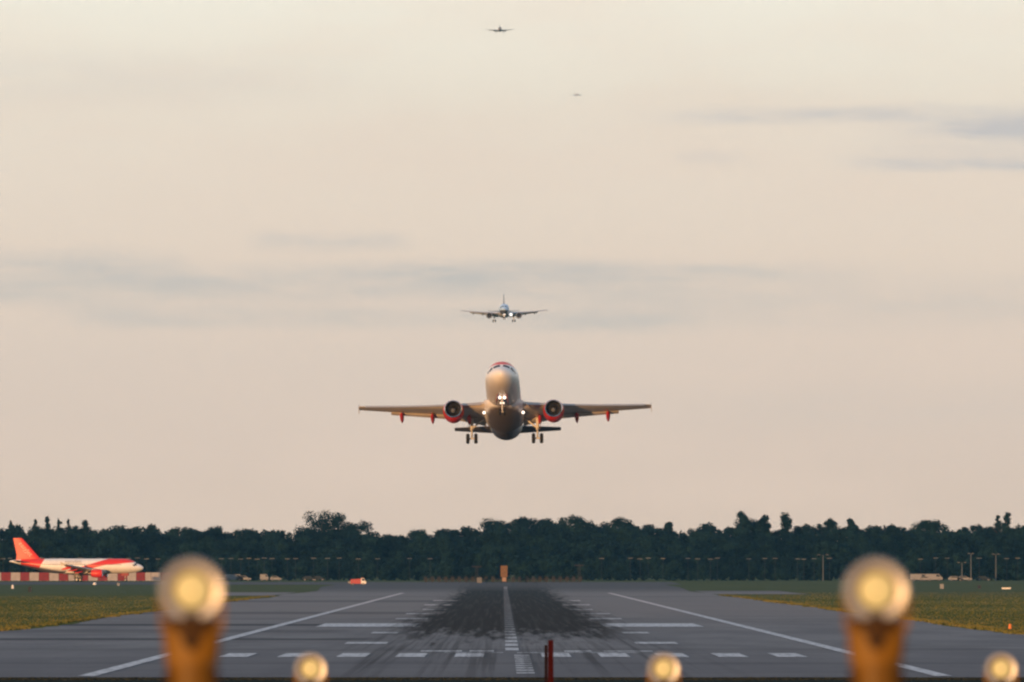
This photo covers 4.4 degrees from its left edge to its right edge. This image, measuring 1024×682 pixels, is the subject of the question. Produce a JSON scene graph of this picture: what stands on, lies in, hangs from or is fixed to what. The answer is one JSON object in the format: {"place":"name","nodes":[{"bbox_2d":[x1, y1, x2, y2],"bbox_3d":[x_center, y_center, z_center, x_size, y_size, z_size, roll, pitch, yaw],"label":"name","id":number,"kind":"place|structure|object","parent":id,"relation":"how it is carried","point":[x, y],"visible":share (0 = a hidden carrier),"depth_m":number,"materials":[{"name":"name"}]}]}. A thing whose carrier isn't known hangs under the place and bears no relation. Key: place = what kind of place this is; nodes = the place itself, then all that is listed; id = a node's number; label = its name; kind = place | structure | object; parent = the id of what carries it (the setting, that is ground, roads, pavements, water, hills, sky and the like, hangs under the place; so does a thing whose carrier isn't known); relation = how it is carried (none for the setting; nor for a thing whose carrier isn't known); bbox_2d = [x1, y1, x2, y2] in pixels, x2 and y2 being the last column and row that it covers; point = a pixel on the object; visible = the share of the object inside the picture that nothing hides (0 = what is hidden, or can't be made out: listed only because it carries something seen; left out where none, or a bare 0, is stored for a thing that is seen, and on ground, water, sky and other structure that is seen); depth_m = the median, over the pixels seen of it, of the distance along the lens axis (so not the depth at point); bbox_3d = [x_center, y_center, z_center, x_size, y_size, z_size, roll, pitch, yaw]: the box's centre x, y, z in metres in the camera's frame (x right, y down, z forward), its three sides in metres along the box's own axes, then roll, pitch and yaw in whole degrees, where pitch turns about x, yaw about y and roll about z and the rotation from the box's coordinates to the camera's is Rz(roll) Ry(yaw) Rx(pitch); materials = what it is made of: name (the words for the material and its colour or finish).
{"place":"outdoors","nodes":[
{"label":"outdoors","id":0,"kind":"place"},
{"bbox_2d":[485,25,511,32],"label":"airliner","id":1,"kind":"object","parent":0,"point":[499,29],"visible":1,"depth_m":15204.32,"materials":[{"name":"grey metal"}]},
{"bbox_2d":[460,294,546,321],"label":"airliner","id":2,"kind":"object","parent":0,"point":[503,312],"visible":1,"depth_m":5196.01,"materials":[{"name":"blue paint"}]},
{"bbox_2d":[358,361,651,443],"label":"airliner","id":3,"kind":"object","parent":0,"point":[503,411],"visible":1,"depth_m":1538.16,"materials":[{"name":"white paint"}]},
{"bbox_2d":[0,572,1023,681],"bbox_3d":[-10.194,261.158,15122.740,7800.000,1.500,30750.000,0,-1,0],"label":"ground","id":4,"kind":"structure","parent":0,"point":[824,587],"depth_m":2495.50,"materials":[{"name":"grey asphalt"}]},
{"bbox_2d":[1,572,10,580],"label":"barrier block","id":5,"kind":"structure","parent":4,"relation":"on","point":[5,576],"depth_m":3788.94,"materials":[{"name":"red paint"}]},
{"bbox_2d":[8,521,17,534],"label":"tree","id":6,"kind":"object","parent":4,"relation":"on","point":[10,526],"visible":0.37,"depth_m":3959.22,"materials":[{"name":"green plant"}]},
{"bbox_2d":[11,572,19,580],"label":"barrier block","id":7,"kind":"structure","parent":4,"relation":"on","point":[15,576],"depth_m":3788.94,"materials":[{"name":"white paint"}]},
{"bbox_2d":[20,572,28,580],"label":"barrier block","id":8,"kind":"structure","parent":4,"relation":"on","point":[24,576],"depth_m":3788.94,"materials":[{"name":"red paint"}]},
{"bbox_2d":[29,572,38,580],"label":"barrier block","id":9,"kind":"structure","parent":4,"relation":"on","point":[33,576],"depth_m":3788.94,"materials":[{"name":"white paint"}]},
{"bbox_2d":[30,519,37,543],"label":"conifer tree","id":10,"kind":"object","parent":4,"relation":"on","point":[34,524],"visible":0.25,"depth_m":3965.45,"materials":[{"name":"green plant"}]},
{"bbox_2d":[39,572,48,580],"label":"barrier block","id":11,"kind":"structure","parent":4,"relation":"on","point":[43,576],"depth_m":3788.95,"materials":[{"name":"red paint"}]},
{"bbox_2d":[45,516,50,528],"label":"conifer tree","id":12,"kind":"object","parent":4,"relation":"on","point":[47,525],"visible":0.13,"depth_m":3971.30,"materials":[{"name":"green plant"}]},
{"bbox_2d":[49,573,58,580],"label":"barrier block","id":13,"kind":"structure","parent":4,"relation":"on","point":[53,576],"depth_m":3788.93,"materials":[{"name":"white paint"}]},
{"bbox_2d":[56,518,61,533],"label":"tree","id":14,"kind":"object","parent":4,"relation":"on","point":[59,522],"visible":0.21,"depth_m":3959.32,"materials":[{"name":"green plant"}]},
{"bbox_2d":[59,574,67,580],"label":"barrier block","id":15,"kind":"object","parent":4,"relation":"on","point":[63,577],"depth_m":3788.93,"materials":[{"name":"red paint"}]},
{"bbox_2d":[67,519,70,530],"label":"conifer tree","id":16,"kind":"object","parent":4,"relation":"on","point":[68,525],"visible":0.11,"depth_m":3965.25,"materials":[{"name":"green plant"}]},
{"bbox_2d":[68,574,74,580],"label":"barrier block","id":17,"kind":"object","parent":4,"relation":"on","point":[70,577],"depth_m":3788.92,"materials":[{"name":"white paint"}]},
{"bbox_2d":[9,538,142,581],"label":"airliner","id":18,"kind":"object","parent":4,"relation":"on","point":[27,556],"visible":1,"depth_m":3697.77,"materials":[{"name":"white paint"}]},
{"bbox_2d":[82,575,87,580],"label":"barrier block","id":19,"kind":"object","parent":4,"relation":"on","point":[85,577],"depth_m":3788.91,"materials":[{"name":"red paint"}]},
{"bbox_2d":[79,520,91,544],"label":"conifer tree","id":20,"kind":"object","parent":4,"relation":"on","point":[86,528],"visible":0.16,"depth_m":3970.81,"materials":[{"name":"green plant"}]},
{"bbox_2d":[88,575,97,580],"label":"barrier block","id":21,"kind":"object","parent":4,"relation":"on","point":[90,578],"depth_m":3788.91,"materials":[{"name":"white paint"}]},
{"bbox_2d":[107,574,117,580],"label":"barrier block","id":22,"kind":"object","parent":4,"relation":"on","point":[112,577],"depth_m":3788.93,"materials":[{"name":"white paint"}]},
{"bbox_2d":[118,573,126,580],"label":"barrier block","id":23,"kind":"object","parent":4,"relation":"on","point":[121,578],"depth_m":3788.94,"materials":[{"name":"red paint"}]},
{"bbox_2d":[127,572,135,580],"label":"barrier block","id":24,"kind":"object","parent":4,"relation":"on","point":[131,577],"depth_m":3788.94,"materials":[{"name":"white paint"}]},
{"bbox_2d":[136,572,144,580],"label":"barrier block","id":25,"kind":"object","parent":4,"relation":"on","point":[140,576],"depth_m":3788.96,"materials":[{"name":"red paint"}]},
{"bbox_2d":[145,572,150,580],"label":"barrier block","id":26,"kind":"object","parent":4,"relation":"on","point":[147,576],"depth_m":3788.97,"materials":[{"name":"white paint"}]},
{"bbox_2d":[140,523,166,540],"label":"tree","id":27,"kind":"object","parent":4,"relation":"on","point":[152,527],"visible":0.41,"depth_m":3964.33,"materials":[{"name":"green plant"}]},
{"bbox_2d":[151,572,160,580],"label":"barrier block","id":28,"kind":"object","parent":4,"relation":"on","point":[155,576],"depth_m":3788.97,"materials":[{"name":"white paint"}]},
{"bbox_2d":[170,526,190,541],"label":"tree","id":29,"kind":"object","parent":4,"relation":"on","point":[178,529],"visible":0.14,"depth_m":3971.51,"materials":[{"name":"green plant"}]},
{"bbox_2d":[159,559,224,681],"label":"approach light","id":30,"kind":"object","parent":4,"relation":"on","point":[191,629],"visible":1,"depth_m":52.46,"materials":[{"name":"metal"}]},
{"bbox_2d":[203,524,222,542],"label":"tree","id":31,"kind":"object","parent":4,"relation":"on","point":[215,532],"visible":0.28,"depth_m":3958.20,"materials":[{"name":"green plant"}]},
{"bbox_2d":[225,574,240,580],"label":"parked van","id":32,"kind":"object","parent":4,"relation":"on","point":[233,576],"visible":1,"depth_m":3828.49,"materials":[{"name":"white paint"}]},
{"bbox_2d":[236,576,250,580],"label":"parked car","id":33,"kind":"object","parent":4,"relation":"on","point":[244,578],"visible":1,"depth_m":3828.49,"materials":[{"name":"white paint"}]},
{"bbox_2d":[233,528,261,576],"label":"tree","id":34,"kind":"object","parent":4,"relation":"on","point":[240,534],"visible":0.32,"depth_m":3963.68,"materials":[{"name":"green plant"}]},
{"bbox_2d":[260,574,267,580],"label":"parked van","id":35,"kind":"object","parent":4,"relation":"on","point":[263,577],"visible":1,"depth_m":3828.50,"materials":[{"name":"white paint"}]},
{"bbox_2d":[270,576,280,580],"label":"parked car","id":36,"kind":"object","parent":4,"relation":"on","point":[272,578],"visible":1,"depth_m":3828.49,"materials":[{"name":"white paint"}]},
{"bbox_2d":[302,576,314,580],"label":"parked car","id":37,"kind":"object","parent":4,"relation":"on","point":[304,578],"visible":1,"depth_m":3828.50,"materials":[{"name":"black metal"}]},
{"bbox_2d":[294,653,326,681],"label":"approach light","id":38,"kind":"object","parent":4,"relation":"on","point":[315,663],"visible":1,"depth_m":103.94,"materials":[{"name":"glass"}]},
{"bbox_2d":[312,576,324,580],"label":"parked car","id":39,"kind":"object","parent":4,"relation":"on","point":[318,578],"visible":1,"depth_m":3828.50,"materials":[{"name":"black metal"}]},
{"bbox_2d":[293,509,345,537],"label":"tree","id":40,"kind":"object","parent":4,"relation":"on","point":[335,521],"visible":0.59,"depth_m":3959.51,"materials":[{"name":"green plant"}]},
{"bbox_2d":[335,520,373,578],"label":"tree","id":41,"kind":"object","parent":4,"relation":"on","point":[351,528],"visible":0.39,"depth_m":3964.32,"materials":[{"name":"green plant"}]},
{"bbox_2d":[351,578,365,584],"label":"airfield truck","id":42,"kind":"object","parent":4,"relation":"on","point":[362,581],"visible":1,"depth_m":3378.64,"materials":[{"name":"red paint"}]},
{"bbox_2d":[0,582,801,595],"bbox_3d":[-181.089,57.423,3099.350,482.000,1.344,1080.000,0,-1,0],"label":"taxiway","id":43,"kind":"structure","parent":4,"relation":"on","point":[377,583],"depth_m":3505.17,"materials":[{"name":"grey asphalt"}]},
{"bbox_2d":[424,576,581,582],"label":"localiser antenna","id":44,"kind":"object","parent":43,"relation":"on","point":[493,579],"visible":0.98,"depth_m":3559.85,"materials":[{"name":"orange metal"}]},
{"bbox_2d":[501,566,506,582],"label":"marker board","id":45,"kind":"object","parent":43,"relation":"on","point":[503,578],"visible":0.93,"depth_m":3547.53,"materials":[{"name":"orange paint"}]},
{"bbox_2d":[410,529,426,579],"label":"tree","id":46,"kind":"object","parent":4,"relation":"on","point":[419,532],"visible":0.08,"depth_m":3958.41,"materials":[{"name":"green plant"}]},
{"bbox_2d":[433,528,460,562],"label":"tree","id":47,"kind":"object","parent":4,"relation":"on","point":[451,533],"visible":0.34,"depth_m":3964.23,"materials":[{"name":"green plant"}]},
{"bbox_2d":[459,526,478,543],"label":"tree","id":48,"kind":"object","parent":4,"relation":"on","point":[465,531],"visible":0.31,"depth_m":3969.69,"materials":[{"name":"green plant"}]},
{"bbox_2d":[479,517,514,540],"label":"tree","id":49,"kind":"object","parent":4,"relation":"on","point":[496,522],"visible":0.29,"depth_m":3957.89,"materials":[{"name":"green plant"}]},
{"bbox_2d":[0,585,1023,676],"bbox_3d":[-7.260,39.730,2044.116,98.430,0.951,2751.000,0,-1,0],"label":"runway","id":50,"kind":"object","parent":4,"relation":"on","point":[472,617],"visible":0.89,"depth_m":1044.42,"materials":[{"name":"grey asphalt"}]},
{"bbox_2d":[79,587,950,675],"bbox_3d":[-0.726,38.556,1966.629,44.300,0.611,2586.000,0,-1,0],"label":"runway markings","id":51,"kind":"object","parent":50,"relation":"on","point":[507,606],"visible":0.99,"depth_m":957.71,"materials":[{"name":"white paint"}]},
{"bbox_2d":[0,522,1023,580],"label":"woodland","id":52,"kind":"object","parent":4,"relation":"on","point":[549,552],"visible":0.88,"depth_m":3892.14,"materials":[{"name":"green plant"}]},
{"bbox_2d":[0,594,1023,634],"bbox_3d":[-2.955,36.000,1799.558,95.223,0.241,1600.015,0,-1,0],"label":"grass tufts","id":53,"kind":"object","parent":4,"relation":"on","point":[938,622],"visible":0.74,"depth_m":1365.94,"materials":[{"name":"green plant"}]},
{"bbox_2d":[506,516,534,535],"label":"tree","id":54,"kind":"object","parent":4,"relation":"on","point":[524,521],"visible":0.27,"depth_m":3965.04,"materials":[{"name":"green plant"}]},
{"bbox_2d":[528,517,557,528],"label":"tree","id":55,"kind":"object","parent":4,"relation":"on","point":[549,521],"visible":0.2,"depth_m":3970.85,"materials":[{"name":"green plant"}]},
{"bbox_2d":[544,640,552,681],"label":"marker post","id":56,"kind":"object","parent":4,"relation":"on","point":[548,662],"visible":1,"depth_m":419.84,"materials":[{"name":"red metal"}]},
{"bbox_2d":[545,514,594,578],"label":"tree","id":57,"kind":"object","parent":4,"relation":"on","point":[574,521],"visible":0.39,"depth_m":3958.36,"materials":[{"name":"green plant"}]},
{"bbox_2d":[601,517,634,579],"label":"tree","id":58,"kind":"object","parent":4,"relation":"on","point":[616,521],"visible":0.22,"depth_m":3971.01,"materials":[{"name":"green plant"}]},
{"bbox_2d":[630,524,656,579],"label":"tree","id":59,"kind":"object","parent":4,"relation":"on","point":[648,528],"visible":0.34,"depth_m":3958.82,"materials":[{"name":"green plant"}]},
{"bbox_2d":[647,653,679,681],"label":"approach light","id":60,"kind":"object","parent":4,"relation":"on","point":[668,663],"visible":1,"depth_m":103.94,"materials":[{"name":"glass"}]},
{"bbox_2d":[661,521,672,543],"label":"tree","id":61,"kind":"object","parent":4,"relation":"on","point":[668,526],"visible":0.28,"depth_m":3965.41,"materials":[{"name":"green plant"}]},
{"bbox_2d":[683,527,702,541],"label":"tree","id":62,"kind":"object","parent":4,"relation":"on","point":[699,529],"visible":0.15,"depth_m":3960.03,"materials":[{"name":"green plant"}]},
{"bbox_2d":[699,522,716,579],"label":"tree","id":63,"kind":"object","parent":4,"relation":"on","point":[709,527],"visible":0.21,"depth_m":3962.84,"materials":[{"name":"green plant"}]},
{"bbox_2d":[736,511,751,579],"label":"tree","id":64,"kind":"object","parent":4,"relation":"on","point":[744,522],"visible":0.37,"depth_m":3958.33,"materials":[{"name":"green plant"}]},
{"bbox_2d":[733,518,774,579],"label":"tree","id":65,"kind":"object","parent":4,"relation":"on","point":[756,524],"visible":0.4,"depth_m":3963.35,"materials":[{"name":"green plant"}]},
{"bbox_2d":[758,514,771,579],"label":"tree","id":66,"kind":"object","parent":4,"relation":"on","point":[764,520],"visible":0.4,"depth_m":3970.64,"materials":[{"name":"green plant"}]},
{"bbox_2d":[778,512,792,579],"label":"tree","id":67,"kind":"object","parent":4,"relation":"on","point":[786,520],"visible":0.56,"depth_m":3958.14,"materials":[{"name":"green plant"}]},
{"bbox_2d":[792,524,817,539],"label":"tree","id":68,"kind":"object","parent":4,"relation":"on","point":[798,529],"visible":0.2,"depth_m":3966.02,"materials":[{"name":"green plant"}]},
{"bbox_2d":[815,517,837,536],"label":"tree","id":69,"kind":"object","parent":4,"relation":"on","point":[828,523],"visible":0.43,"depth_m":3971.11,"materials":[{"name":"green plant"}]},
{"bbox_2d":[846,518,859,531],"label":"tree","id":70,"kind":"object","parent":4,"relation":"on","point":[850,523],"visible":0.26,"depth_m":3958.72,"materials":[{"name":"green plant"}]},
{"bbox_2d":[859,525,875,538],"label":"tree","id":71,"kind":"object","parent":4,"relation":"on","point":[868,532],"visible":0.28,"depth_m":3965.02,"materials":[{"name":"green plant"}]},
{"bbox_2d":[843,558,908,681],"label":"approach light","id":72,"kind":"object","parent":4,"relation":"on","point":[876,629],"visible":1,"depth_m":52.46,"materials":[{"name":"metal"}]},
{"bbox_2d":[885,523,901,542],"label":"tree","id":73,"kind":"object","parent":4,"relation":"on","point":[892,527],"visible":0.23,"depth_m":3971.01,"materials":[{"name":"green plant"}]},
{"bbox_2d":[910,574,925,580],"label":"parked van","id":74,"kind":"object","parent":4,"relation":"on","point":[913,577],"visible":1,"depth_m":3820.63,"materials":[{"name":"white paint"}]},
{"bbox_2d":[918,577,932,580],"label":"parked car","id":75,"kind":"object","parent":4,"relation":"on","point":[924,578],"visible":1,"depth_m":3788.62,"materials":[{"name":"white paint"}]},
{"bbox_2d":[908,519,952,541],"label":"tree","id":76,"kind":"object","parent":4,"relation":"on","point":[922,525],"visible":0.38,"depth_m":3956.62,"materials":[{"name":"green plant"}]},
{"bbox_2d":[925,574,942,580],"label":"parked van","id":77,"kind":"object","parent":4,"relation":"on","point":[938,577],"visible":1,"depth_m":3820.63,"materials":[{"name":"white paint"}]},
{"bbox_2d":[948,576,961,580],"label":"parked car","id":78,"kind":"object","parent":4,"relation":"on","point":[950,578],"visible":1,"depth_m":3798.63,"materials":[{"name":"white paint"}]},
{"bbox_2d":[958,576,971,580],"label":"parked car","id":79,"kind":"object","parent":4,"relation":"on","point":[964,578],"visible":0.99,"depth_m":3798.63,"materials":[{"name":"white paint"}]},
{"bbox_2d":[969,524,986,534],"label":"tree","id":80,"kind":"object","parent":4,"relation":"on","point":[977,528],"visible":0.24,"depth_m":3958.92,"materials":[{"name":"green plant"}]},
{"bbox_2d":[976,576,990,580],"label":"parked car","id":81,"kind":"object","parent":4,"relation":"on","point":[979,578],"visible":1,"depth_m":3808.63,"materials":[{"name":"black metal"}]},
{"bbox_2d":[985,520,1003,538],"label":"tree","id":82,"kind":"object","parent":4,"relation":"on","point":[990,529],"visible":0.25,"depth_m":3964.41,"materials":[{"name":"green plant"}]},
{"bbox_2d":[993,554,997,580],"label":"floodlight mast","id":83,"kind":"object","parent":4,"relation":"on","point":[995,565],"visible":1,"depth_m":3819.51,"materials":[{"name":"grey metal"}]},
{"bbox_2d":[994,515,999,579],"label":"tree","id":84,"kind":"object","parent":4,"relation":"on","point":[997,518],"visible":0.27,"depth_m":3971.50,"materials":[{"name":"green plant"}]},
{"bbox_2d":[984,653,1017,681],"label":"approach light","id":85,"kind":"object","parent":4,"relation":"on","point":[996,663],"visible":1,"depth_m":103.95,"materials":[{"name":"glass"}]},
{"bbox_2d":[994,512,1010,579],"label":"tree","id":86,"kind":"object","parent":4,"relation":"on","point":[1007,518],"visible":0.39,"depth_m":3959.68,"materials":[{"name":"green plant"}]},
{"bbox_2d":[1013,523,1023,534],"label":"tree","id":87,"kind":"object","parent":4,"relation":"on","point":[1018,527],"visible":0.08,"depth_m":3965.45,"materials":[{"name":"green plant"}]},
{"bbox_2d":[0,677,1023,679],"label":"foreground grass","id":88,"kind":"structure","parent":0,"point":[497,678],"depth_m":659.92,"materials":[{"name":"plant"}]},
{"bbox_2d":[0,0,1023,539],"label":"sky","id":89,"kind":"structure","parent":0,"point":[792,231],"materials":[{"name":"beige"}]}
]}

